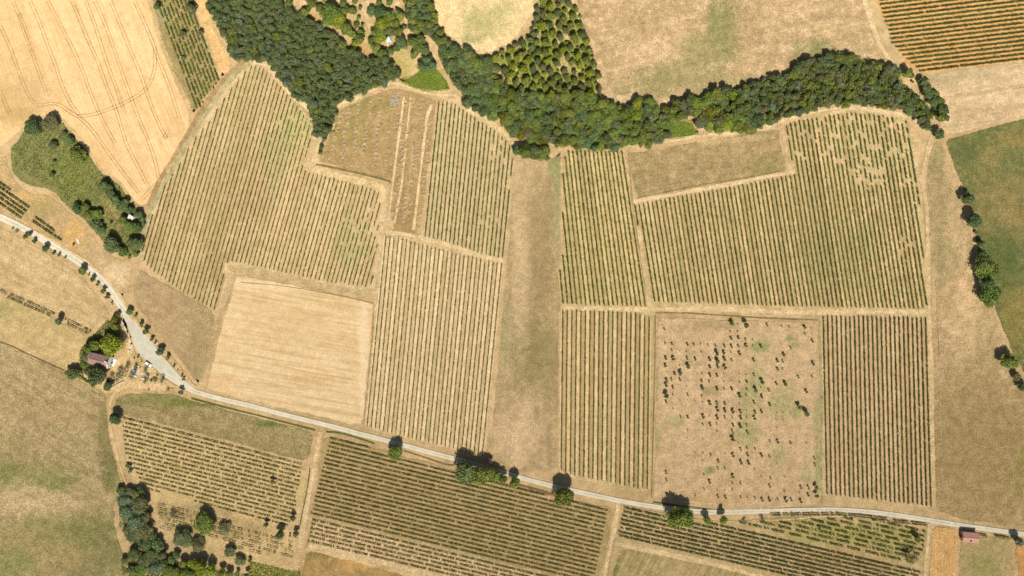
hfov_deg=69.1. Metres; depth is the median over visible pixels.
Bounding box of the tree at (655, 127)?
[650,121,658,131]
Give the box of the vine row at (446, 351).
[437,255,456,444]
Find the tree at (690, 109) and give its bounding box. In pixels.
[683,105,694,115]
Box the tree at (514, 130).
[509,125,520,137]
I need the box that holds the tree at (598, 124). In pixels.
[593,121,606,133]
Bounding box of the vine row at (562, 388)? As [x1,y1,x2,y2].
[560,310,563,469]
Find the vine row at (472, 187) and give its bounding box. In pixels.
[465,122,479,246]
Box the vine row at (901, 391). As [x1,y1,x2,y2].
[898,317,904,502]
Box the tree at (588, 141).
[584,136,593,149]
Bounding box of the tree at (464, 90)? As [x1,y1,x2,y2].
[461,86,470,94]
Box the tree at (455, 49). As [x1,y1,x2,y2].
[448,44,461,56]
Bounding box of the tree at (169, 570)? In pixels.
[162,565,177,575]
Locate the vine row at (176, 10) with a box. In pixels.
[172,0,207,93]
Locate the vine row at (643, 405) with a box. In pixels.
[642,316,645,488]
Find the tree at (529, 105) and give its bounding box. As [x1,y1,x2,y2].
[527,102,533,110]
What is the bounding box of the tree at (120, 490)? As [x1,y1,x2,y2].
[116,486,123,493]
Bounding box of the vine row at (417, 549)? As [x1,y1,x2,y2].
[311,524,524,575]
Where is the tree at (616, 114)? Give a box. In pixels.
[608,109,621,120]
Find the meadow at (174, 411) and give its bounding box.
[115,393,312,459]
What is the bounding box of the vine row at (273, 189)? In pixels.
[252,107,297,264]
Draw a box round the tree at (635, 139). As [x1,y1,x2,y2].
[630,135,639,145]
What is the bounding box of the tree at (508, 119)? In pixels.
[501,113,514,126]
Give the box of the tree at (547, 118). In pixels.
[540,114,552,124]
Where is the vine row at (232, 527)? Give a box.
[159,509,290,542]
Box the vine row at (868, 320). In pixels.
[867,316,873,498]
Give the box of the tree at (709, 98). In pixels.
[704,91,714,103]
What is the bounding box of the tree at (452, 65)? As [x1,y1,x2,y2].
[445,56,459,73]
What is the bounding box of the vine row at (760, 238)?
[751,184,771,305]
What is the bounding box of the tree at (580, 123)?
[576,120,583,128]
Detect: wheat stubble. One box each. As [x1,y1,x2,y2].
[0,0,189,204]
[197,0,229,75]
[929,527,957,575]
[1016,545,1023,575]
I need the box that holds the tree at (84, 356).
[80,352,87,361]
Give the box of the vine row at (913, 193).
[902,124,924,258]
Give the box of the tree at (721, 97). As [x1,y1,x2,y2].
[715,92,725,102]
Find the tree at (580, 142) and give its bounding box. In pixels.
[577,137,585,151]
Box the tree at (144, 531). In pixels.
[133,522,152,540]
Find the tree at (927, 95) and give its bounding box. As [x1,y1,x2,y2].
[924,89,933,98]
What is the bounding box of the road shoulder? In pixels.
[0,219,127,308]
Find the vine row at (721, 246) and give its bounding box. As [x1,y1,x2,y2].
[712,191,731,303]
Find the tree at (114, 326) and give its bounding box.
[111,323,118,330]
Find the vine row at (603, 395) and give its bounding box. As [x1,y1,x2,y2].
[601,312,604,480]
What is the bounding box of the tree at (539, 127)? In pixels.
[533,124,543,136]
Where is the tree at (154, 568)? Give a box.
[146,559,163,574]
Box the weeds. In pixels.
[156,0,217,106]
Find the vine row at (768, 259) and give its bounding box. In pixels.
[756,183,776,305]
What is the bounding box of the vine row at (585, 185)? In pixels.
[580,151,600,304]
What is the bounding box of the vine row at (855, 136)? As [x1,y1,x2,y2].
[851,113,883,307]
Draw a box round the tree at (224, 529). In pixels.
[218,522,230,535]
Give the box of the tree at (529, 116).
[525,108,534,122]
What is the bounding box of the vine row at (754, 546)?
[622,515,881,575]
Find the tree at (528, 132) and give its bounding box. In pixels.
[523,127,532,137]
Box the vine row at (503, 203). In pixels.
[498,146,509,256]
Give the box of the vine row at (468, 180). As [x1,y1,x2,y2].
[461,117,475,246]
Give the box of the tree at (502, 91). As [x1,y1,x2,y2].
[499,87,506,96]
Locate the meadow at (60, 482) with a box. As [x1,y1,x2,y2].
[0,343,122,575]
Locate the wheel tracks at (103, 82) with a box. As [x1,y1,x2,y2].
[0,0,188,200]
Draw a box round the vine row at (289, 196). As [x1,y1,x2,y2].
[269,122,310,268]
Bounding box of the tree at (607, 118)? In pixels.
[601,114,612,123]
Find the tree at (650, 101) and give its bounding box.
[642,97,655,107]
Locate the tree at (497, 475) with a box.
[491,467,501,482]
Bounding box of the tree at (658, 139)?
[652,134,664,144]
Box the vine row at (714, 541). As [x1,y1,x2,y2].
[621,519,864,575]
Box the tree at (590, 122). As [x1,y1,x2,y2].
[586,117,596,129]
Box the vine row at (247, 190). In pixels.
[214,84,276,308]
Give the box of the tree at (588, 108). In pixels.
[584,105,591,111]
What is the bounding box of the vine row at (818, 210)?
[803,120,833,306]
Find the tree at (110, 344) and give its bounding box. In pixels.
[99,333,125,356]
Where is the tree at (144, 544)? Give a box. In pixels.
[137,537,151,550]
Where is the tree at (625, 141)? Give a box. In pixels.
[620,136,632,146]
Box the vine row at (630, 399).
[629,313,631,486]
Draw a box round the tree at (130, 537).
[125,531,139,541]
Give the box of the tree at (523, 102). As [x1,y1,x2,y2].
[516,95,527,107]
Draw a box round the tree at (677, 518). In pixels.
[665,506,686,528]
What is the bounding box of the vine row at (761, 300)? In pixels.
[743,185,762,305]
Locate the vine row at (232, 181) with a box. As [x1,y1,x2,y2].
[198,70,263,301]
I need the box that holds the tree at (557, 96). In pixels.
[552,94,560,102]
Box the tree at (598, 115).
[592,108,604,121]
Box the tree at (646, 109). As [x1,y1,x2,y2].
[640,104,652,115]
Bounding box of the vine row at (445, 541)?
[313,509,584,575]
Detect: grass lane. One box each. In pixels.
[387,97,404,219]
[393,97,411,222]
[402,145,413,222]
[412,105,432,229]
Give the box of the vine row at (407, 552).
[310,528,506,575]
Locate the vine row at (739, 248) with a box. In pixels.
[730,187,749,304]
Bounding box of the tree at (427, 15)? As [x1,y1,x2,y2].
[422,10,432,19]
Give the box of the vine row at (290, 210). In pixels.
[273,132,312,269]
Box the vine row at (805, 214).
[790,123,820,306]
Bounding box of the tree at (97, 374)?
[88,365,106,383]
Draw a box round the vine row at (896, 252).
[873,115,905,308]
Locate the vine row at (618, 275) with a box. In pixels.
[601,151,623,305]
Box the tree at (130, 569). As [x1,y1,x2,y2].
[126,565,134,573]
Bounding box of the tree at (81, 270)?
[78,267,85,274]
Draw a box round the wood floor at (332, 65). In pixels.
[211,0,387,125]
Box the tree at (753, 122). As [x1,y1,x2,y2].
[747,118,757,127]
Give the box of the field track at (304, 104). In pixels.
[253,61,308,111]
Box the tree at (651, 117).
[647,114,656,121]
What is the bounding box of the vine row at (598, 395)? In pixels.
[597,312,600,479]
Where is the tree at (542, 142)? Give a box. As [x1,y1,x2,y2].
[538,138,548,145]
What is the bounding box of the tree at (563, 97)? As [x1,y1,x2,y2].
[559,92,569,102]
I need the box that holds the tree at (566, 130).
[560,125,573,135]
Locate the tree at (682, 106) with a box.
[678,100,687,110]
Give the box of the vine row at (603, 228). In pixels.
[593,152,613,305]
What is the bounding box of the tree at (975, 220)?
[966,213,982,228]
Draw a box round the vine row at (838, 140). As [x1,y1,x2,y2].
[834,115,865,306]
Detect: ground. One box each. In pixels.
[0,0,1023,575]
[122,419,306,573]
[140,63,384,311]
[297,437,612,575]
[310,521,533,575]
[369,97,511,454]
[560,110,930,506]
[608,506,926,575]
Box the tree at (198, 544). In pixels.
[191,536,204,551]
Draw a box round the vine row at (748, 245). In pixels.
[738,186,758,304]
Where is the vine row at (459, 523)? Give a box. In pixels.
[317,488,598,557]
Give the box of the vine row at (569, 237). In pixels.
[562,175,577,303]
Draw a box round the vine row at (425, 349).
[415,249,435,439]
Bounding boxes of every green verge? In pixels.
[0,342,63,370]
[191,397,314,430]
[326,431,374,444]
[404,450,454,465]
[519,484,554,495]
[653,502,716,509]
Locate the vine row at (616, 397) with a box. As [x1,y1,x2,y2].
[615,313,618,482]
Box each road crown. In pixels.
[0,217,124,311]
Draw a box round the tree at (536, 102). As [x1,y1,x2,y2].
[531,98,541,107]
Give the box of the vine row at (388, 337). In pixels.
[379,238,398,429]
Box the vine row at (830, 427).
[827,317,832,493]
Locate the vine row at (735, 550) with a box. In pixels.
[622,524,845,575]
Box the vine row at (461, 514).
[319,480,599,548]
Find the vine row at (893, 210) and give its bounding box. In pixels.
[878,116,910,307]
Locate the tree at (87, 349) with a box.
[82,344,91,353]
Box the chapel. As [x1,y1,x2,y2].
[87,353,116,368]
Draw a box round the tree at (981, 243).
[977,240,985,247]
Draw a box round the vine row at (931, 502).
[925,318,932,506]
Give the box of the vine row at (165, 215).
[150,163,180,268]
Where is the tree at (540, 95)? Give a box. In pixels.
[537,91,543,100]
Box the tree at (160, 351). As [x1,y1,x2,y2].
[155,347,164,355]
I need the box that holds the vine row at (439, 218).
[437,104,451,237]
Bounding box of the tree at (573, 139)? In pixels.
[569,134,580,145]
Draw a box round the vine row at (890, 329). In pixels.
[889,317,895,502]
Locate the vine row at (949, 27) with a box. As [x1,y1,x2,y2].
[890,17,1023,34]
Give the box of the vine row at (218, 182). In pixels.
[187,66,251,294]
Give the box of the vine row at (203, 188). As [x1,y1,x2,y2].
[176,88,231,286]
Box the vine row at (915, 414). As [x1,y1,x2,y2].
[912,318,918,503]
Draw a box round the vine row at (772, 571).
[619,535,792,575]
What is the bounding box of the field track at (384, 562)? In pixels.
[308,543,441,575]
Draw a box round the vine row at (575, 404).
[574,310,577,475]
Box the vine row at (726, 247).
[717,191,735,303]
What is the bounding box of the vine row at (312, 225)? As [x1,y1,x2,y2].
[298,177,325,274]
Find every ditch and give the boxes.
[240,282,373,303]
[299,468,309,525]
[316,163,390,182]
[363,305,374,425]
[656,312,818,320]
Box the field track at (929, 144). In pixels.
[921,125,937,183]
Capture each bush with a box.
[24,119,39,135]
[40,113,58,132]
[48,141,56,148]
[60,131,66,136]
[65,135,73,145]
[69,146,86,166]
[71,203,81,214]
[80,203,89,211]
[84,210,93,218]
[90,219,102,228]
[93,209,102,220]
[95,226,104,233]
[98,181,107,191]
[103,236,119,253]
[105,188,114,198]
[110,195,119,205]
[116,201,127,211]
[118,216,126,223]
[118,247,126,256]
[124,220,132,231]
[125,206,133,213]
[125,238,142,250]
[131,250,138,256]
[132,222,142,232]
[133,210,142,218]
[176,570,184,575]
[184,567,194,575]
[187,558,196,569]
[194,559,207,574]
[194,570,203,575]
[206,563,215,575]
[217,567,225,575]
[225,570,232,575]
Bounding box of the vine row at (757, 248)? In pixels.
[747,185,767,305]
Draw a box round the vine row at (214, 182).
[183,72,245,292]
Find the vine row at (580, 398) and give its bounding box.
[579,313,581,476]
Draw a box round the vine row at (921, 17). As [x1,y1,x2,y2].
[885,4,1023,22]
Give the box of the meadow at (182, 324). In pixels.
[133,270,213,382]
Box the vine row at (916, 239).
[897,124,927,305]
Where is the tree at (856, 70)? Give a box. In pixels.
[851,65,861,77]
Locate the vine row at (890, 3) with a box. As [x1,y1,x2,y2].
[880,0,921,5]
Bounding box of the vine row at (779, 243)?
[769,180,789,305]
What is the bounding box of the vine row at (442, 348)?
[432,253,451,443]
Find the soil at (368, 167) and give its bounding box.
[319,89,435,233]
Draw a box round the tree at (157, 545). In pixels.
[151,538,163,551]
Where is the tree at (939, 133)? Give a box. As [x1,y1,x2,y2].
[935,128,943,138]
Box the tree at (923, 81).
[918,77,927,84]
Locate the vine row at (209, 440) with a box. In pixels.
[123,418,301,464]
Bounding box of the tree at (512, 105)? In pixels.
[507,99,519,113]
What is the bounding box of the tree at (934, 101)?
[928,95,938,107]
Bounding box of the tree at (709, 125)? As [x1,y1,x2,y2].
[705,120,714,132]
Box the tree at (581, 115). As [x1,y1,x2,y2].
[574,110,588,123]
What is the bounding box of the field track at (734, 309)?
[560,306,925,314]
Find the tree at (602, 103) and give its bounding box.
[597,98,609,107]
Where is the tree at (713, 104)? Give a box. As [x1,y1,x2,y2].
[710,99,719,106]
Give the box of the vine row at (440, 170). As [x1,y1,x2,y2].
[433,102,447,237]
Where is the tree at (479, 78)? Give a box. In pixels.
[474,74,486,86]
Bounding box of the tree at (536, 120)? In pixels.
[531,115,540,127]
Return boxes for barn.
[960,531,979,542]
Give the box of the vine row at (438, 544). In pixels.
[313,514,565,575]
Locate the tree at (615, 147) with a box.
[610,142,619,151]
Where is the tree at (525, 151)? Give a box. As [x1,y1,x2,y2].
[517,143,531,158]
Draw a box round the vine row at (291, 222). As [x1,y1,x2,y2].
[277,172,304,270]
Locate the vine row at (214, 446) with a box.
[125,423,301,468]
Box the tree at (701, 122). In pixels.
[695,115,706,128]
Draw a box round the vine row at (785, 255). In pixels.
[773,179,793,305]
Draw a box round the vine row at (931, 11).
[884,0,1023,17]
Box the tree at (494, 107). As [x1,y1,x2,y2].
[484,103,496,112]
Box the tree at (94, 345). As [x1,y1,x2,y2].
[89,340,100,349]
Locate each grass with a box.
[11,122,140,255]
[301,552,402,575]
[672,120,697,139]
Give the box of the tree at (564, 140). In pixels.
[558,134,571,147]
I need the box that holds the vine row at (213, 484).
[131,462,295,505]
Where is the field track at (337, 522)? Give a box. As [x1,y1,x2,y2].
[316,515,540,574]
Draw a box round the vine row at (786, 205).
[781,178,802,306]
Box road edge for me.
[762,516,854,520]
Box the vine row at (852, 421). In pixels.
[849,317,854,497]
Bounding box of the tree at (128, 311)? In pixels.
[125,308,132,314]
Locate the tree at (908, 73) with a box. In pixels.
[902,68,912,77]
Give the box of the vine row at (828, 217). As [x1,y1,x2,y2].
[812,119,843,306]
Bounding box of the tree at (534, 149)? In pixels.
[526,144,540,159]
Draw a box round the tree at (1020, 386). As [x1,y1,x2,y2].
[1017,382,1023,390]
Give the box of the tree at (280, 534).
[275,530,284,538]
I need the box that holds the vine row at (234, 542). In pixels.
[159,522,292,557]
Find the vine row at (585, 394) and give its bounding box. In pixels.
[583,312,586,476]
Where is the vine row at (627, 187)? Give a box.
[621,151,645,305]
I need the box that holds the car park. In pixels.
[121,312,192,387]
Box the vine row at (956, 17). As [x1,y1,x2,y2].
[888,9,1023,26]
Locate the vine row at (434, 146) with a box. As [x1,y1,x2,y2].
[425,103,439,236]
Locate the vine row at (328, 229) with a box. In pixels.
[314,182,342,278]
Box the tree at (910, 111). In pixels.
[905,103,916,116]
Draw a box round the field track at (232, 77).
[139,62,249,257]
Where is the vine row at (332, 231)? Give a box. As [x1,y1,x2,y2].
[319,183,346,279]
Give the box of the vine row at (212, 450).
[122,426,300,473]
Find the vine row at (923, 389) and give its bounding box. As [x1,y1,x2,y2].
[920,318,927,505]
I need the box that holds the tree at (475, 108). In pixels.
[471,105,479,112]
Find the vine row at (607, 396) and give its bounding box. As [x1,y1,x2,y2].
[605,313,608,481]
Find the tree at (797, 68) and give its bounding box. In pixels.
[793,62,803,73]
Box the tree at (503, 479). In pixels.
[499,475,507,483]
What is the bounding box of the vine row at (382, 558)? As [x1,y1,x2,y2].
[308,541,453,575]
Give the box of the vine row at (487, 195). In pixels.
[481,131,494,251]
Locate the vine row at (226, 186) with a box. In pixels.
[194,68,259,298]
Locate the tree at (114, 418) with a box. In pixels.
[109,413,121,424]
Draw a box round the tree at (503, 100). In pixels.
[497,96,508,105]
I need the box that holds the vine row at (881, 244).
[860,115,892,307]
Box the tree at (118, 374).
[115,371,127,380]
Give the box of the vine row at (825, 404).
[823,316,827,493]
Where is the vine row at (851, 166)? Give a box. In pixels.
[842,113,874,307]
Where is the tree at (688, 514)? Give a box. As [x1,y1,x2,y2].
[679,507,693,527]
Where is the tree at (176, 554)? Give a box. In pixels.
[173,551,179,559]
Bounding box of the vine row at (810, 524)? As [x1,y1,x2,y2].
[795,520,922,550]
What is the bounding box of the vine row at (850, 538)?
[780,521,919,554]
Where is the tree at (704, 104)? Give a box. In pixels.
[699,99,709,109]
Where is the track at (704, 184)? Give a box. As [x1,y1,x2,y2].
[637,171,777,197]
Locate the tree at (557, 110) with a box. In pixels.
[552,106,560,116]
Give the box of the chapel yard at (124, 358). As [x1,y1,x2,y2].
[81,318,174,392]
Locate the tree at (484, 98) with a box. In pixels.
[480,93,490,105]
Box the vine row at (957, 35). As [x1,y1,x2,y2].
[891,27,1023,43]
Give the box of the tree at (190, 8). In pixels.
[185,4,195,15]
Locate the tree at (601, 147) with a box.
[597,140,604,150]
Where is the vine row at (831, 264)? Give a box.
[807,119,838,306]
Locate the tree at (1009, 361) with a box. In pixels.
[1000,353,1019,368]
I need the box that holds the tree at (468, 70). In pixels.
[465,67,474,76]
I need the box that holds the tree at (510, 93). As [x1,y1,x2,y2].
[503,88,514,99]
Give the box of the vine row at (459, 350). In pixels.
[449,257,468,446]
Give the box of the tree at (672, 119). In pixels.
[666,112,678,125]
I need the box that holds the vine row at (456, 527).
[316,492,597,561]
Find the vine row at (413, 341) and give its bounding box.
[403,245,422,434]
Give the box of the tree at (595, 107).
[589,103,600,110]
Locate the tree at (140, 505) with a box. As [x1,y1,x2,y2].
[132,495,148,513]
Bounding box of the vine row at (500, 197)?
[494,141,506,255]
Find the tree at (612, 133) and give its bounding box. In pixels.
[607,128,619,139]
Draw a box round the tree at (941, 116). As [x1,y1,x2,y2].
[935,111,947,121]
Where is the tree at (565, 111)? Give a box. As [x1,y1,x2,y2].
[560,105,574,118]
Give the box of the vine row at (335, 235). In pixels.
[323,184,350,280]
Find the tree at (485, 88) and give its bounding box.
[480,81,489,94]
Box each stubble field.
[0,228,107,328]
[0,293,86,366]
[208,276,372,424]
[433,0,532,56]
[922,63,1023,132]
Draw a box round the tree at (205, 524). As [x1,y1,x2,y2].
[193,511,215,535]
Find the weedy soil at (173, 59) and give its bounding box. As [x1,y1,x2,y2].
[153,0,216,111]
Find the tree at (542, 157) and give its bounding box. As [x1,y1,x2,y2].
[537,154,546,160]
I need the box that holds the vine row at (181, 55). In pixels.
[159,0,200,106]
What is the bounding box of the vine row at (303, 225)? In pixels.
[290,175,317,272]
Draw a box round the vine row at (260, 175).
[235,91,284,261]
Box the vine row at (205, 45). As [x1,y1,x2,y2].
[188,0,218,80]
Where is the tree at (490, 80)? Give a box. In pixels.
[483,75,493,83]
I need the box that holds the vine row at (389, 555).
[309,536,472,575]
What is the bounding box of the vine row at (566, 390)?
[565,310,567,470]
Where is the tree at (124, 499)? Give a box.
[116,492,132,505]
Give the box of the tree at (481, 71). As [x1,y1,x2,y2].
[476,65,487,74]
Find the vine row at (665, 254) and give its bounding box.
[656,202,672,302]
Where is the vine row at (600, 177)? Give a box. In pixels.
[597,152,618,305]
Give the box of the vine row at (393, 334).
[383,239,402,429]
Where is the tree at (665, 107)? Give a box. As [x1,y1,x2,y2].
[660,105,669,114]
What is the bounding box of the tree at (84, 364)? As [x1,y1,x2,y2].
[80,361,89,367]
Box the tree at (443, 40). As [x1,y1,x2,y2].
[436,35,447,46]
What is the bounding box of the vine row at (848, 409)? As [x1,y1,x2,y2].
[845,316,850,496]
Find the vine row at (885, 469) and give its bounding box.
[880,317,886,500]
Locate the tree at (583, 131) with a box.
[579,126,587,137]
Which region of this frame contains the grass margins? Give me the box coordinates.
[651,315,655,497]
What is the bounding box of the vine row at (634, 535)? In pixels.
[619,532,809,575]
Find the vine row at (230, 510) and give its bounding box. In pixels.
[147,488,287,525]
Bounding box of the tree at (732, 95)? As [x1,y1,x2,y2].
[728,89,736,101]
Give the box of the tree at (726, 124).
[722,120,732,130]
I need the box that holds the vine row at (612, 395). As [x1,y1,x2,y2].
[610,312,613,482]
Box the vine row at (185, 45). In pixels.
[169,3,205,98]
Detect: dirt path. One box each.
[363,1,393,49]
[394,0,412,38]
[421,35,455,93]
[553,19,559,43]
[901,78,936,123]
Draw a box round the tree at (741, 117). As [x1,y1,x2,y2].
[737,115,746,123]
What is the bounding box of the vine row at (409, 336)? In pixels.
[399,246,419,433]
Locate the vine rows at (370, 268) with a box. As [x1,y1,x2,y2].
[0,0,925,555]
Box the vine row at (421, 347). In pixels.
[412,249,431,438]
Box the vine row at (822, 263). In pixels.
[799,121,829,306]
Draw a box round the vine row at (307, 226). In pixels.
[294,176,321,274]
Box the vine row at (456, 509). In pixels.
[321,475,601,544]
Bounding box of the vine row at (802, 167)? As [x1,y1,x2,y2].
[795,123,825,306]
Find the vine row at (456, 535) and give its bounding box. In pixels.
[315,501,595,570]
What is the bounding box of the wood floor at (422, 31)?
[413,4,435,34]
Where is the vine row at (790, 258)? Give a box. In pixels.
[777,179,798,305]
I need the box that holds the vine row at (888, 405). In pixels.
[885,317,891,501]
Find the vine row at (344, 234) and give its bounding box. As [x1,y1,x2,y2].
[331,186,358,282]
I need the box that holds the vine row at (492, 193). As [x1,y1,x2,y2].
[486,134,498,253]
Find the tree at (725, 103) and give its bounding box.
[720,99,729,108]
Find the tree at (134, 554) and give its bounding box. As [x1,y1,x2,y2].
[127,547,139,559]
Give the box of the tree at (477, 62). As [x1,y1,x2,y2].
[472,56,482,69]
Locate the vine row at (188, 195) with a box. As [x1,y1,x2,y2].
[165,122,209,276]
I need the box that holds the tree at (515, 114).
[510,110,520,119]
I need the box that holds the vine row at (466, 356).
[457,261,476,450]
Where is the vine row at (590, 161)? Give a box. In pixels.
[588,151,609,305]
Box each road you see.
[0,214,126,313]
[109,386,167,486]
[162,372,1023,536]
[297,432,322,548]
[603,503,620,575]
[614,542,765,575]
[923,523,929,575]
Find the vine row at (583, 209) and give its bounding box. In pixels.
[576,151,595,304]
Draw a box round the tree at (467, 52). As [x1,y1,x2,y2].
[462,46,473,59]
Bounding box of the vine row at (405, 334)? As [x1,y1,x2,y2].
[396,243,415,429]
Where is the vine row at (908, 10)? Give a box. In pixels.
[882,0,993,13]
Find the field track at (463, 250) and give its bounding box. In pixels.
[386,230,503,263]
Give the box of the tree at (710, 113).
[701,106,714,119]
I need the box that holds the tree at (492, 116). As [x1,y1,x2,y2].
[487,110,498,121]
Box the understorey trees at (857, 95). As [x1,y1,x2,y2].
[205,0,933,151]
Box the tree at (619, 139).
[615,135,624,143]
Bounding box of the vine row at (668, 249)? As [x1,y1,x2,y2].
[660,201,677,302]
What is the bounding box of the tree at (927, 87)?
[922,82,931,93]
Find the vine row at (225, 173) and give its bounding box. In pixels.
[191,65,255,294]
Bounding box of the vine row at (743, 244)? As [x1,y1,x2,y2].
[734,187,753,304]
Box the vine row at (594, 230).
[584,151,605,305]
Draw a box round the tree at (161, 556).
[157,552,166,559]
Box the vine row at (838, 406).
[836,317,841,495]
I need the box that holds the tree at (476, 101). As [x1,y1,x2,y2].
[472,96,481,106]
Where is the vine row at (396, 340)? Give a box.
[387,241,406,431]
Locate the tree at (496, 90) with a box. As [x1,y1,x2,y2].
[488,85,500,95]
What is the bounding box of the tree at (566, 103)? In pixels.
[560,100,571,108]
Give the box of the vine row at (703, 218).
[698,193,717,303]
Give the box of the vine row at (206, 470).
[125,448,295,492]
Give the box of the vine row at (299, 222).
[286,174,313,272]
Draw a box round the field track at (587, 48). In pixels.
[572,0,623,108]
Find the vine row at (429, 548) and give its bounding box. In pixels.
[312,520,541,575]
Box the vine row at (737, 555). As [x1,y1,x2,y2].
[620,528,828,575]
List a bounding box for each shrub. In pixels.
[284,0,291,7]
[298,8,308,15]
[307,0,316,7]
[315,4,322,11]
[318,2,339,21]
[321,17,331,25]
[330,12,345,29]
[339,0,345,6]
[340,6,349,13]
[340,21,352,34]
[346,29,355,38]
[348,7,356,14]
[351,40,357,46]
[353,22,359,28]
[355,34,364,44]
[357,29,364,35]
[367,6,375,16]
[368,37,373,44]
[370,25,386,36]
[370,42,380,52]
[373,5,385,19]
[373,34,387,43]
[375,16,392,29]
[376,49,388,57]
[381,55,389,63]
[383,10,394,20]
[385,27,395,35]
[386,0,392,5]
[388,48,394,55]
[390,19,399,29]
[394,27,403,35]
[394,35,407,49]
[395,9,403,21]
[407,37,417,46]
[410,50,418,58]
[413,43,422,52]
[416,35,425,44]
[417,61,425,71]
[421,45,429,55]
[421,56,432,64]
[425,61,436,70]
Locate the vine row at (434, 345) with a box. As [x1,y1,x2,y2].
[424,252,443,441]
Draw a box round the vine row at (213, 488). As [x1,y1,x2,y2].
[133,468,293,510]
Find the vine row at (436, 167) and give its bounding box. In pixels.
[429,102,443,236]
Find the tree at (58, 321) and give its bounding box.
[55,318,62,324]
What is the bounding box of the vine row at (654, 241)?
[648,203,664,301]
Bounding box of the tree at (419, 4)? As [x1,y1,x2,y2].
[414,0,426,11]
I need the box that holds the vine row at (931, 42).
[895,31,1023,47]
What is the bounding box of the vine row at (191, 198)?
[168,109,217,281]
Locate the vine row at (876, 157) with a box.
[869,114,901,308]
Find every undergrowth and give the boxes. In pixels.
[13,126,138,250]
[79,321,121,371]
[119,514,243,575]
[208,0,397,134]
[249,562,300,575]
[440,47,746,146]
[497,0,599,95]
[749,52,933,126]
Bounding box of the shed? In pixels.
[127,214,134,220]
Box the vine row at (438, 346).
[428,252,447,441]
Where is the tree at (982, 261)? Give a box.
[974,255,991,267]
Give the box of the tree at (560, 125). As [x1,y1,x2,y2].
[555,122,563,130]
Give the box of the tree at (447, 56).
[445,53,454,58]
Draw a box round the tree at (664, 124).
[658,119,671,128]
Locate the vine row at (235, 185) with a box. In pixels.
[202,73,266,302]
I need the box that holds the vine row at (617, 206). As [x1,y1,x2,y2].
[609,152,632,304]
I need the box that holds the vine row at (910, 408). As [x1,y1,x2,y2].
[907,317,913,503]
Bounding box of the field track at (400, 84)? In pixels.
[335,82,453,108]
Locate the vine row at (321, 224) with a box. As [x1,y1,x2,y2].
[307,179,334,275]
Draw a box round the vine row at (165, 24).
[155,0,196,108]
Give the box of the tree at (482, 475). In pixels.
[473,464,493,485]
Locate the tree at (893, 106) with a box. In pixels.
[889,100,898,111]
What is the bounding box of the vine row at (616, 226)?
[605,152,627,305]
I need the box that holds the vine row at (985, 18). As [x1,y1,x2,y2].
[889,13,1023,31]
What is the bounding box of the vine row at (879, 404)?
[876,317,881,500]
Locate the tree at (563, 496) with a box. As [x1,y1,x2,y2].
[553,487,573,506]
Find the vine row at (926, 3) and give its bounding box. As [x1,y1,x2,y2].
[882,0,962,9]
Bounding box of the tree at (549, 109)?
[546,102,555,112]
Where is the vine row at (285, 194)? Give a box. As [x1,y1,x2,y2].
[265,119,306,267]
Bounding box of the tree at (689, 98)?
[684,93,694,105]
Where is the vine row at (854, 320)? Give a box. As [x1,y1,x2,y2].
[853,318,859,496]
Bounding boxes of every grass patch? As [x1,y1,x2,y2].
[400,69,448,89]
[670,121,698,137]
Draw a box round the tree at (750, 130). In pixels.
[743,123,757,135]
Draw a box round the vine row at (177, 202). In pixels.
[157,137,196,273]
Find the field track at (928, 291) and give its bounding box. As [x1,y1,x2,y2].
[919,175,935,508]
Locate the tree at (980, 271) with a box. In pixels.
[973,257,998,280]
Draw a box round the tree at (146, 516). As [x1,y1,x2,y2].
[141,511,151,521]
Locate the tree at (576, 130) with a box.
[571,126,579,135]
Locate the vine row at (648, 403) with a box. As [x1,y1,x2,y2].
[646,318,649,489]
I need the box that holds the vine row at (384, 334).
[375,238,394,427]
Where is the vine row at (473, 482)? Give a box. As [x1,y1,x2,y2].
[328,446,606,514]
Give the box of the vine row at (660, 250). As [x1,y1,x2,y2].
[652,202,668,301]
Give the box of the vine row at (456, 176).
[449,110,463,242]
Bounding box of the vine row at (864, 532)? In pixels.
[813,520,923,546]
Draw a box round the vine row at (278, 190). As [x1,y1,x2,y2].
[256,111,300,265]
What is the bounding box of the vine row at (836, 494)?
[831,316,837,495]
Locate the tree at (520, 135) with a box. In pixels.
[516,129,525,139]
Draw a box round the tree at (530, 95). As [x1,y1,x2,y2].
[523,90,537,101]
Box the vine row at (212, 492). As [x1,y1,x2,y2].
[135,473,293,514]
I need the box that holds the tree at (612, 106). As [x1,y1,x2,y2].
[603,101,618,114]
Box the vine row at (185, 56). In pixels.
[164,0,202,102]
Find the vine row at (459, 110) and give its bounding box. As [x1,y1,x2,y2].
[445,108,460,240]
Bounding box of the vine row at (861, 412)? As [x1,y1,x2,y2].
[858,316,863,498]
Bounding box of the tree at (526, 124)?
[522,119,532,129]
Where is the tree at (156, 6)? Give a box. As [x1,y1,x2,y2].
[153,2,159,9]
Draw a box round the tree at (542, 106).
[539,103,545,111]
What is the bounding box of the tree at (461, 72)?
[456,67,465,76]
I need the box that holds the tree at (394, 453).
[388,444,402,460]
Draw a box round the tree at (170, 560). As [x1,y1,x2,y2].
[167,556,174,564]
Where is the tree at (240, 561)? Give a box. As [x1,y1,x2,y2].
[234,556,245,565]
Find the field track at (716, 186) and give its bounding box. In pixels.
[634,170,794,202]
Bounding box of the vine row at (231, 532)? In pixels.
[158,513,291,547]
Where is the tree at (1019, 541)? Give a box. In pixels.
[1013,536,1023,545]
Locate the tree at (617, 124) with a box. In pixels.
[610,120,621,129]
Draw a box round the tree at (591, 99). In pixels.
[586,94,597,104]
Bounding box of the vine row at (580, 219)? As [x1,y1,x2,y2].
[572,151,591,304]

